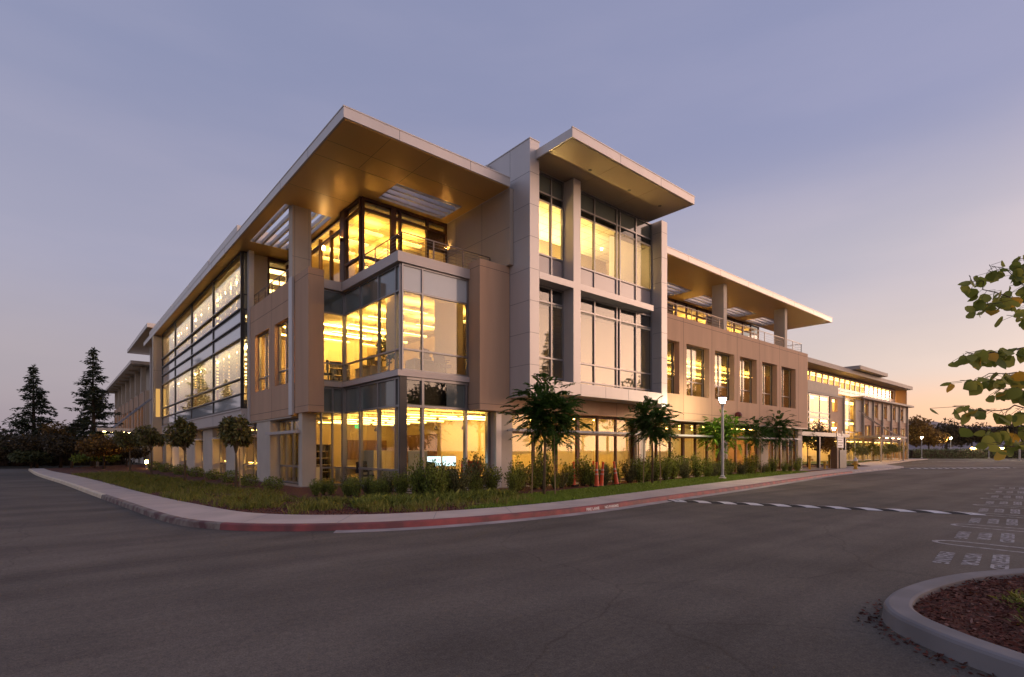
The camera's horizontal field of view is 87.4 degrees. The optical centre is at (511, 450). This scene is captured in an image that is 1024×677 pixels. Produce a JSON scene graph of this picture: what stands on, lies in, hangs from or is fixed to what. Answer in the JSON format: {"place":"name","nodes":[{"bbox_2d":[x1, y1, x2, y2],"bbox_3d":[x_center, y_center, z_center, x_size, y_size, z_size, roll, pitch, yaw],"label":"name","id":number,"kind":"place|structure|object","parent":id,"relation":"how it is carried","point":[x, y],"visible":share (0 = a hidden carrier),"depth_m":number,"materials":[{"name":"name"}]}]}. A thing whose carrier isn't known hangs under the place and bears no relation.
{"place":"outdoors","nodes":[
{"label":"outdoors","id":0,"kind":"place"},
{"bbox_2d":[47,464,865,514],"bbox_3d":[-3.285,1.575,54.080,66.600,0.001,63.602,0,0,-41],"label":"planting bed","id":1,"kind":"object","parent":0,"point":[297,491],"visible":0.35,"depth_m":21.70,"materials":[{"name":"green plant"}]},
{"bbox_2d":[37,433,99,467],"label":"bushy tree","id":2,"kind":"object","parent":1,"relation":"on","point":[59,445],"visible":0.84,"depth_m":48.37,"materials":[{"name":"green plant"}]},
{"bbox_2d":[68,453,120,467],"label":"hedge bush","id":3,"kind":"object","parent":1,"relation":"on","point":[78,458],"visible":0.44,"depth_m":48.65,"materials":[{"name":"green plant"}]},
{"bbox_2d":[74,433,133,468],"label":"bushy tree","id":4,"kind":"object","parent":1,"relation":"on","point":[93,446],"visible":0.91,"depth_m":44.68,"materials":[{"name":"green plant"}]},
{"bbox_2d":[111,429,140,470],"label":"magnolia tree","id":5,"kind":"object","parent":1,"relation":"on","point":[121,438],"visible":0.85,"depth_m":37.26,"materials":[{"name":"green plant"}]},
{"bbox_2d":[116,446,150,465],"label":"hedge bush","id":6,"kind":"object","parent":1,"relation":"on","point":[137,453],"visible":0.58,"depth_m":53.47,"materials":[{"name":"green plant"}]},
{"bbox_2d":[133,424,164,474],"bbox_3d":[-21.510,0.009,31.866,1.779,3.225,1.822,0,0,-41],"label":"magnolia tree","id":7,"kind":"object","parent":1,"relation":"on","point":[147,435],"visible":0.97,"depth_m":31.58,"materials":[{"name":"green plant"}]},
{"bbox_2d":[163,415,197,481],"bbox_3d":[-15.753,-0.030,25.434,1.471,3.302,1.402,0,0,-41],"label":"magnolia tree","id":8,"kind":"object","parent":1,"relation":"on","point":[183,435],"visible":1,"depth_m":25.23,"materials":[{"name":"green plant"}]},
{"bbox_2d":[216,414,254,489],"bbox_3d":[-10.952,0.074,21.329,1.339,3.093,1.515,0,0,-8],"label":"magnolia tree","id":9,"kind":"object","parent":1,"relation":"on","point":[235,432],"visible":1,"depth_m":20.93,"materials":[{"name":"green plant"}]},
{"bbox_2d":[261,476,285,490],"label":"shrub","id":10,"kind":"object","parent":1,"relation":"on","point":[270,483],"visible":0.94,"depth_m":21.09,"materials":[{"name":"green plant"}]},
{"bbox_2d":[71,470,551,514],"bbox_3d":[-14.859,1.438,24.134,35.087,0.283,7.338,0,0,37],"label":"grass","id":11,"kind":"structure","parent":1,"relation":"on","point":[243,500],"depth_m":16.83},
{"bbox_2d":[347,474,364,497],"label":"shrub","id":12,"kind":"object","parent":1,"relation":"on","point":[356,486],"visible":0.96,"depth_m":17.95,"materials":[{"name":"green plant"}]},
{"bbox_2d":[391,470,409,494],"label":"shrub","id":13,"kind":"object","parent":1,"relation":"on","point":[400,488],"visible":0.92,"depth_m":18.16,"materials":[{"name":"green plant"}]},
{"bbox_2d":[403,454,426,494],"bbox_3d":[-3.144,0.854,17.952,0.970,1.507,1.099,0,0,25],"label":"shrub","id":14,"kind":"object","parent":1,"relation":"on","point":[414,481],"visible":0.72,"depth_m":17.81,"materials":[{"name":"green plant"}]},
{"bbox_2d":[417,459,449,493],"bbox_3d":[-2.658,0.927,17.572,1.100,1.364,1.068,0,0,10],"label":"shrub","id":15,"kind":"object","parent":1,"relation":"on","point":[432,478],"visible":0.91,"depth_m":17.44,"materials":[{"name":"green plant"}]},
{"bbox_2d":[348,487,529,506],"bbox_3d":[-2.304,1.397,16.989,6.426,0.366,2.624,0,0,-35],"label":"bed groundcover","id":16,"kind":"object","parent":1,"relation":"on","point":[391,499],"visible":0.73,"depth_m":16.36,"materials":[{"name":"green plant"}]},
{"bbox_2d":[442,459,473,492],"bbox_3d":[-1.858,0.947,18.436,1.081,1.320,1.032,0,0,-40],"label":"shrub","id":17,"kind":"object","parent":1,"relation":"on","point":[457,485],"visible":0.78,"depth_m":18.30,"materials":[{"name":"green plant"}]},
{"bbox_2d":[461,451,492,488],"bbox_3d":[-1.385,0.808,19.603,1.259,1.610,1.319,0,0,-34],"label":"shrub","id":18,"kind":"object","parent":1,"relation":"on","point":[476,468],"visible":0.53,"depth_m":19.43,"materials":[{"name":"green plant"}]},
{"bbox_2d":[483,463,502,490],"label":"shrub","id":19,"kind":"object","parent":1,"relation":"on","point":[491,483],"visible":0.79,"depth_m":20.08,"materials":[{"name":"green plant"}]},
{"bbox_2d":[504,470,521,491],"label":"shrub","id":20,"kind":"object","parent":1,"relation":"on","point":[512,484],"visible":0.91,"depth_m":19.68,"materials":[{"name":"green plant"}]},
{"bbox_2d":[503,454,529,491],"bbox_3d":[0.127,0.857,20.546,0.965,1.499,1.093,0,0,-9],"label":"shrub","id":21,"kind":"object","parent":1,"relation":"on","point":[520,472],"visible":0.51,"depth_m":20.41,"materials":[{"name":"green plant"}]},
{"bbox_2d":[526,465,542,489],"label":"shrub","id":22,"kind":"object","parent":1,"relation":"on","point":[536,481],"visible":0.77,"depth_m":21.61,"materials":[{"name":"green plant"}]},
{"bbox_2d":[529,447,560,488],"bbox_3d":[1.270,0.685,22.119,1.321,1.858,1.272,0,0,-15],"label":"shrub","id":23,"kind":"object","parent":1,"relation":"on","point":[548,469],"visible":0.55,"depth_m":21.89,"materials":[{"name":"green plant"}]},
{"bbox_2d":[498,373,593,494],"bbox_3d":[1.410,-0.539,18.761,3.173,4.300,3.086,0,0,-41],"label":"street tree","id":24,"kind":"object","parent":1,"relation":"on","point":[538,414],"visible":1,"depth_m":18.52,"materials":[{"name":"green plant"}]},
{"bbox_2d":[559,462,576,486],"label":"shrub","id":25,"kind":"object","parent":1,"relation":"on","point":[565,467],"visible":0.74,"depth_m":23.14,"materials":[{"name":"green plant"}]},
{"bbox_2d":[569,454,594,485],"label":"shrub","id":26,"kind":"object","parent":1,"relation":"on","point":[582,479],"visible":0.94,"depth_m":23.66,"materials":[{"name":"green plant"}]},
{"bbox_2d":[619,457,639,482],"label":"shrub","id":27,"kind":"object","parent":1,"relation":"on","point":[628,477],"visible":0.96,"depth_m":25.73,"materials":[{"name":"green plant"}]},
{"bbox_2d":[617,395,683,482],"bbox_3d":[6.416,-0.486,25.006,3.070,4.195,3.124,0,0,-41],"label":"street tree","id":28,"kind":"object","parent":1,"relation":"on","point":[647,426],"visible":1,"depth_m":24.63,"materials":[{"name":"green plant"}]},
{"bbox_2d":[664,446,681,479],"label":"shrub","id":29,"kind":"object","parent":1,"relation":"on","point":[674,472],"visible":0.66,"depth_m":28.78,"materials":[{"name":"green plant"}]},
{"bbox_2d":[686,451,707,476],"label":"shrub","id":30,"kind":"object","parent":1,"relation":"on","point":[697,472],"visible":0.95,"depth_m":30.10,"materials":[{"name":"green plant"}]},
{"bbox_2d":[692,409,748,474],"bbox_3d":[12.583,-0.470,32.938,3.231,4.163,3.620,0,0,-7],"label":"street tree","id":31,"kind":"object","parent":1,"relation":"on","point":[729,431],"visible":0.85,"depth_m":32.35,"materials":[{"name":"green plant"}]},
{"bbox_2d":[742,451,760,473],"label":"shrub","id":32,"kind":"object","parent":1,"relation":"on","point":[752,468],"visible":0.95,"depth_m":35.03,"materials":[{"name":"green plant"}]},
{"bbox_2d":[736,416,776,472],"bbox_3d":[15.940,-0.344,35.335,2.846,3.910,2.822,0,0,25],"label":"street tree","id":33,"kind":"object","parent":1,"relation":"on","point":[756,427],"visible":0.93,"depth_m":35.15,"materials":[{"name":"green plant"}]},
{"bbox_2d":[750,410,802,470],"bbox_3d":[19.073,-0.727,38.606,3.748,4.675,3.231,0,0,-10],"label":"street tree","id":34,"kind":"object","parent":1,"relation":"on","point":[783,428],"visible":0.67,"depth_m":38.27,"materials":[{"name":"green plant"}]},
{"bbox_2d":[802,419,824,466],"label":"tree","id":35,"kind":"object","parent":1,"relation":"on","point":[807,444],"visible":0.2,"depth_m":50.38,"materials":[{"name":"green plant"}]},
{"bbox_2d":[813,421,835,452],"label":"tree","id":36,"kind":"object","parent":1,"relation":"on","point":[828,442],"visible":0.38,"depth_m":54.91,"materials":[{"name":"green plant"}]},
{"bbox_2d":[0,452,925,468],"bbox_3d":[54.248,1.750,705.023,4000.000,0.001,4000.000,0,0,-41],"label":"ground","id":37,"kind":"structure","parent":0,"point":[43,466],"depth_m":59.02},
{"bbox_2d":[0,364,59,466],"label":"fir tree","id":38,"kind":"object","parent":37,"relation":"on","point":[39,404],"visible":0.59,"depth_m":57.66,"materials":[{"name":"green plant"}]},
{"bbox_2d":[0,430,60,467],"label":"bushy tree","id":39,"kind":"object","parent":37,"relation":"on","point":[27,442],"visible":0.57,"depth_m":51.01,"materials":[{"name":"green plant"}]},
{"bbox_2d":[7,449,53,467],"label":"hedge bush","id":40,"kind":"object","parent":37,"relation":"on","point":[32,456],"visible":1,"depth_m":50.74,"materials":[{"name":"green plant"}]},
{"bbox_2d":[36,420,76,467],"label":"bushy tree","id":41,"kind":"object","parent":37,"relation":"on","point":[48,429],"visible":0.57,"depth_m":54.09,"materials":[{"name":"green plant"}]},
{"bbox_2d":[0,426,145,465],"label":"hedge","id":42,"kind":"object","parent":37,"relation":"on","point":[66,461],"visible":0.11,"depth_m":62.12,"materials":[{"name":"green plant"}]},
{"bbox_2d":[62,347,122,466],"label":"fir tree","id":43,"kind":"object","parent":37,"relation":"on","point":[96,407],"visible":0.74,"depth_m":54.19,"materials":[{"name":"green plant"}]},
{"bbox_2d":[95,323,155,465],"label":"office building","id":44,"kind":"structure","parent":37,"relation":"on","point":[130,386],"depth_m":71.86,"materials":[{"name":"concrete"}]},
{"bbox_2d":[908,415,935,443],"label":"bushy tree","id":45,"kind":"object","parent":37,"relation":"on","point":[919,428],"visible":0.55,"depth_m":116.25,"materials":[{"name":"green plant"}]},
{"bbox_2d":[908,425,950,448],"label":"bushy tree","id":46,"kind":"object","parent":37,"relation":"on","point":[933,438],"visible":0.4,"depth_m":120.67,"materials":[{"name":"green plant"}]},
{"bbox_2d":[931,417,976,449],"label":"bushy tree","id":47,"kind":"object","parent":37,"relation":"on","point":[952,430],"visible":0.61,"depth_m":129.63,"materials":[{"name":"green plant"}]},
{"bbox_2d":[908,448,1023,458],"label":"hedge","id":48,"kind":"object","parent":37,"relation":"on","point":[953,453],"visible":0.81,"depth_m":114.08,"materials":[{"name":"green plant"}]},
{"bbox_2d":[951,422,991,446],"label":"bushy tree","id":49,"kind":"object","parent":37,"relation":"on","point":[978,438],"visible":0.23,"depth_m":131.40,"materials":[{"name":"green plant"}]},
{"bbox_2d":[32,466,900,523],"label":"sidewalk","id":50,"kind":"structure","parent":0,"point":[181,508],"depth_m":14.90,"materials":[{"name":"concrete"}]},
{"bbox_2d":[168,466,853,493],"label":"terrace paving","id":51,"kind":"structure","parent":0,"point":[803,469],"depth_m":31.19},
{"bbox_2d":[774,431,848,467],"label":"pergola","id":52,"kind":"object","parent":51,"relation":"on","point":[822,434],"visible":0.16,"depth_m":48.83,"materials":[{"name":"metal"}]},
{"bbox_2d":[831,431,846,468],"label":"sign box","id":53,"kind":"object","parent":51,"relation":"on","point":[838,458],"visible":0.94,"depth_m":47.04,"materials":[{"name":"grey metal"}]},
{"bbox_2d":[0,458,1023,676],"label":"road","id":54,"kind":"structure","parent":0,"point":[92,586],"depth_m":6.75,"materials":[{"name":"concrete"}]},
{"bbox_2d":[28,469,103,498],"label":"kerb","id":55,"kind":"structure","parent":54,"relation":"on","point":[85,490],"depth_m":24.74,"materials":[{"name":"beige paint"}]},
{"bbox_2d":[101,494,223,529],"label":"kerb","id":56,"kind":"structure","parent":54,"relation":"on","point":[168,518],"depth_m":12.98,"materials":[{"name":"paint"}]},
{"bbox_2d":[143,104,831,491],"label":"office building","id":57,"kind":"structure","parent":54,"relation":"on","point":[497,282],"depth_m":25.38,"materials":[{"name":"concrete"}]},
{"bbox_2d":[243,424,256,476],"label":"window","id":58,"kind":"structure","parent":57,"relation":"in","point":[252,471],"depth_m":31.17,"materials":[{"name":"metal"}]},
{"bbox_2d":[259,331,268,390],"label":"window","id":59,"kind":"structure","parent":57,"relation":"in","point":[265,334],"depth_m":27.88,"materials":[{"name":"glass"}]},
{"bbox_2d":[267,257,286,294],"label":"terrace window","id":60,"kind":"structure","parent":57,"relation":"in","point":[268,258],"depth_m":30.23,"materials":[{"name":"brown metal"}]},
{"bbox_2d":[279,321,287,384],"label":"window","id":61,"kind":"structure","parent":57,"relation":"in","point":[281,371],"depth_m":26.07,"materials":[{"name":"glass"}]},
{"bbox_2d":[280,419,298,483],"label":"window","id":62,"kind":"structure","parent":57,"relation":"in","point":[293,421],"depth_m":26.29,"materials":[{"name":"metal"}]},
{"bbox_2d":[287,218,339,280],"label":"terrace window","id":63,"kind":"structure","parent":57,"relation":"in","point":[333,235],"depth_m":26.08,"materials":[{"name":"brown metal"}]},
{"bbox_2d":[316,444,330,478],"bbox_3d":[-10.401,0.590,28.884,1.200,1.900,0.340,0,0,-41],"label":"bookcase","id":64,"kind":"object","parent":57,"relation":"on","point":[326,455],"visible":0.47,"depth_m":29.11,"materials":[{"name":"laminate"}]},
{"bbox_2d":[320,387,341,484],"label":"corner window","id":65,"kind":"structure","parent":57,"relation":"in","point":[332,395],"depth_m":23.67,"materials":[{"name":"metal"}]},
{"bbox_2d":[324,289,343,381],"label":"corner window","id":66,"kind":"structure","parent":57,"relation":"in","point":[333,300],"depth_m":23.81,"materials":[{"name":"metal"}]},
{"bbox_2d":[327,360,350,380],"bbox_3d":[-9.566,-3.950,29.600,1.200,1.900,0.340,0,0,-41],"label":"bookcase","id":67,"kind":"object","parent":57,"relation":"on","point":[337,376],"visible":0.37,"depth_m":29.53,"materials":[{"name":"laminate"}]},
{"bbox_2d":[344,196,360,280],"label":"terrace window","id":68,"kind":"structure","parent":57,"relation":"in","point":[347,217],"depth_m":24.03,"materials":[{"name":"brown metal"}]},
{"bbox_2d":[363,450,373,482],"bbox_3d":[-6.388,0.765,23.895,0.360,1.550,1.000,0,0,-41],"label":"screen panel","id":69,"kind":"object","parent":57,"relation":"on","point":[368,456],"visible":0.51,"depth_m":23.78,"materials":[{"name":"fabric"}]},
{"bbox_2d":[354,365,384,378],"bbox_3d":[-6.431,-3.373,24.253,0.760,0.745,1.600,0,0,-41],"label":"desk","id":70,"kind":"object","parent":57,"relation":"on","point":[368,370],"visible":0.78,"depth_m":23.72,"materials":[{"name":"laminate"}]},
{"bbox_2d":[345,376,398,490],"bbox_3d":[-5.846,-0.630,22.141,0.160,4.340,5.130,0,0,-41],"label":"corner window","id":71,"kind":"structure","parent":57,"relation":"in","point":[379,395],"depth_m":21.56,"materials":[{"name":"metal"}]},
{"bbox_2d":[344,263,400,381],"bbox_3d":[-5.762,-5.055,22.212,0.340,4.030,5.130,0,0,-41],"label":"corner window","id":72,"kind":"structure","parent":57,"relation":"in","point":[386,285],"depth_m":21.54,"materials":[{"name":"metal"}]},
{"bbox_2d":[374,450,390,481],"bbox_3d":[-6.247,0.765,25.728,1.000,1.550,0.360,0,0,-41],"label":"screen panel","id":73,"kind":"object","parent":57,"relation":"on","point":[386,459],"visible":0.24,"depth_m":25.79,"materials":[{"name":"fabric"}]},
{"bbox_2d":[375,333,398,371],"bbox_3d":[-5.325,-4.094,23.097,1.330,2.187,1.240,0,0,-41],"label":"office plant","id":74,"kind":"object","parent":57,"relation":"on","point":[390,356],"visible":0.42,"depth_m":23.00,"materials":[{"name":"green plant"}]},
{"bbox_2d":[361,196,446,270],"bbox_3d":[-4.831,-9.200,24.460,4.340,3.440,0.170,0,0,-41],"label":"terrace window","id":75,"kind":"structure","parent":57,"relation":"in","point":[432,234],"depth_m":24.17,"materials":[{"name":"brown metal"}]},
{"bbox_2d":[407,450,426,487],"bbox_3d":[-3.823,0.765,21.747,0.360,1.550,1.000,0,0,38],"label":"screen panel","id":76,"kind":"object","parent":57,"relation":"on","point":[411,456],"visible":0.42,"depth_m":21.57,"materials":[{"name":"fabric"}]},
{"bbox_2d":[405,358,446,372],"bbox_3d":[-3.590,-3.373,22.474,1.600,0.745,0.760,0,0,-41],"label":"desk","id":77,"kind":"object","parent":57,"relation":"on","point":[428,365],"visible":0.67,"depth_m":22.60,"materials":[{"name":"laminate"}]},
{"bbox_2d":[401,263,467,376],"bbox_3d":[-3.069,-5.055,21.267,3.080,4.030,0.310,0,0,-41],"label":"corner window","id":78,"kind":"structure","parent":57,"relation":"in","point":[449,293],"depth_m":21.54,"materials":[{"name":"metal"}]},
{"bbox_2d":[407,377,490,490],"bbox_3d":[-2.571,-0.630,21.569,4.230,4.340,0.180,0,0,-41],"label":"corner window","id":79,"kind":"structure","parent":57,"relation":"in","point":[456,392],"depth_m":21.86,"materials":[{"name":"metal"}]},
{"bbox_2d":[539,285,563,380],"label":"bay window","id":80,"kind":"structure","parent":57,"relation":"in","point":[546,317],"depth_m":23.72,"materials":[{"name":"metal"}]},
{"bbox_2d":[539,172,563,278],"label":"bay window","id":81,"kind":"structure","parent":57,"relation":"in","point":[549,187],"depth_m":23.32,"materials":[{"name":"metal"}]},
{"bbox_2d":[512,412,633,484],"bbox_3d":[3.157,-0.075,26.380,8.870,3.270,0.290,0,0,-41],"label":"window","id":82,"kind":"structure","parent":57,"relation":"in","point":[602,442],"depth_m":27.11,"materials":[{"name":"clear glass"}]},
{"bbox_2d":[581,296,651,391],"bbox_3d":[4.817,-5.020,26.288,6.170,4.100,0.550,0,0,-41],"label":"bay window","id":83,"kind":"structure","parent":57,"relation":"in","point":[611,355],"depth_m":26.40,"materials":[{"name":"glass"}]},
{"bbox_2d":[581,191,651,304],"bbox_3d":[4.850,-9.625,26.250,6.170,4.510,0.450,0,0,-41],"label":"bay window","id":84,"kind":"structure","parent":57,"relation":"in","point":[621,280],"depth_m":26.53,"materials":[{"name":"glass"}]},
{"bbox_2d":[646,421,718,477],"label":"window","id":85,"kind":"structure","parent":57,"relation":"in","point":[685,442],"depth_m":32.53,"materials":[{"name":"glass"}]},
{"bbox_2d":[687,346,703,396],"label":"window","id":86,"kind":"structure","parent":57,"relation":"in","point":[702,351],"depth_m":33.37,"materials":[{"name":"metal"}]},
{"bbox_2d":[667,297,758,339],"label":"terrace window","id":87,"kind":"structure","parent":57,"relation":"in","point":[675,301],"depth_m":41.11,"materials":[{"name":"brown metal"}]},
{"bbox_2d":[715,353,728,399],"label":"window","id":88,"kind":"structure","parent":57,"relation":"in","point":[727,357],"depth_m":35.45,"materials":[{"name":"glass"}]},
{"bbox_2d":[731,426,756,473],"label":"window","id":89,"kind":"structure","parent":57,"relation":"in","point":[745,445],"depth_m":37.58,"materials":[{"name":"glass"}]},
{"bbox_2d":[740,359,751,402],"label":"window","id":90,"kind":"structure","parent":57,"relation":"in","point":[750,362],"depth_m":37.50,"materials":[{"name":"metal"}]},
{"bbox_2d":[771,429,794,470],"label":"window","id":91,"kind":"structure","parent":57,"relation":"in","point":[787,447],"depth_m":42.10,"materials":[{"name":"glass"}]},
{"bbox_2d":[219,471,852,530],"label":"kerb","id":92,"kind":"structure","parent":54,"relation":"on","point":[232,526],"depth_m":12.42,"materials":[{"name":"red paint"}]},
{"bbox_2d":[334,468,898,532],"bbox_3d":[17.866,1.692,31.335,59.205,0.004,1.957,0,0,-45],"label":"gutter","id":93,"kind":"object","parent":54,"relation":"on","point":[495,522],"visible":0.88,"depth_m":13.97,"materials":[{"name":"concrete"}]},
{"bbox_2d":[668,499,983,514],"bbox_3d":[8.897,1.681,16.318,8.375,0.034,0.720,0,0,28],"label":"speed hump","id":94,"kind":"object","parent":54,"relation":"on","point":[851,508],"visible":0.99,"depth_m":15.81,"materials":[{"name":"white paint"}]},
{"bbox_2d":[857,599,993,676],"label":"kerb litter","id":95,"kind":"object","parent":54,"relation":"on","point":[926,654],"visible":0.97,"depth_m":4.72,"materials":[{"name":"brown plant"}]},
{"bbox_2d":[882,568,1023,676],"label":"island kerb","id":96,"kind":"structure","parent":54,"relation":"on","point":[901,616],"depth_m":4.68,"materials":[{"name":"concrete"}]},
{"bbox_2d":[913,573,1023,653],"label":"island bed","id":97,"kind":"object","parent":96,"relation":"in","point":[973,614],"visible":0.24,"depth_m":5.30,"materials":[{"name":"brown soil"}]},
{"bbox_2d":[930,255,1023,460],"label":"redbud tree","id":98,"kind":"object","parent":97,"relation":"on","point":[1003,358],"visible":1,"depth_m":3.33,"materials":[{"name":"green plant"}]},
{"bbox_2d":[988,588,1023,623],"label":"island groundcover","id":99,"kind":"object","parent":97,"relation":"on","point":[1017,599],"visible":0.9,"depth_m":5.57,"materials":[{"name":"green plant"}]},
{"bbox_2d":[0,0,1023,438],"label":"sky","id":100,"kind":"structure","parent":0,"point":[854,163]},
{"bbox_2d":[463,470,806,509],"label":"lawn","id":101,"kind":"structure","parent":0,"point":[576,499],"depth_m":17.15,"materials":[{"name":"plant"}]},
{"bbox_2d":[719,396,726,478],"bbox_3d":[11.465,-0.695,29.188,0.430,4.530,0.423,0,0,-41],"label":"street lamp","id":102,"kind":"object","parent":101,"relation":"on","point":[722,399],"visible":0.94,"depth_m":29.12,"materials":[{"name":"metal"}]},
{"bbox_2d":[802,459,889,465],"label":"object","id":103,"kind":"structure","parent":0,"point":[822,463],"depth_m":69.41,"materials":[{"name":"plant"}]},
{"bbox_2d":[778,357,913,461],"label":"office building","id":104,"kind":"structure","parent":103,"relation":"on","point":[861,404],"depth_m":80.68,"materials":[{"name":"concrete"}]},
{"bbox_2d":[851,441,870,455],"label":"tree","id":105,"kind":"object","parent":103,"relation":"on","point":[861,450],"visible":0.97,"depth_m":72.79,"materials":[{"name":"green plant"}]},
{"bbox_2d":[851,459,926,465],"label":"sidewalk","id":106,"kind":"structure","parent":0,"point":[879,463],"depth_m":70.76,"materials":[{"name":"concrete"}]},
{"bbox_2d":[908,421,1004,451],"bbox_3d":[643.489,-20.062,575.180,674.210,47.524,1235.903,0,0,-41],"label":"hills","id":107,"kind":"structure","parent":0,"point":[912,447],"depth_m":511.99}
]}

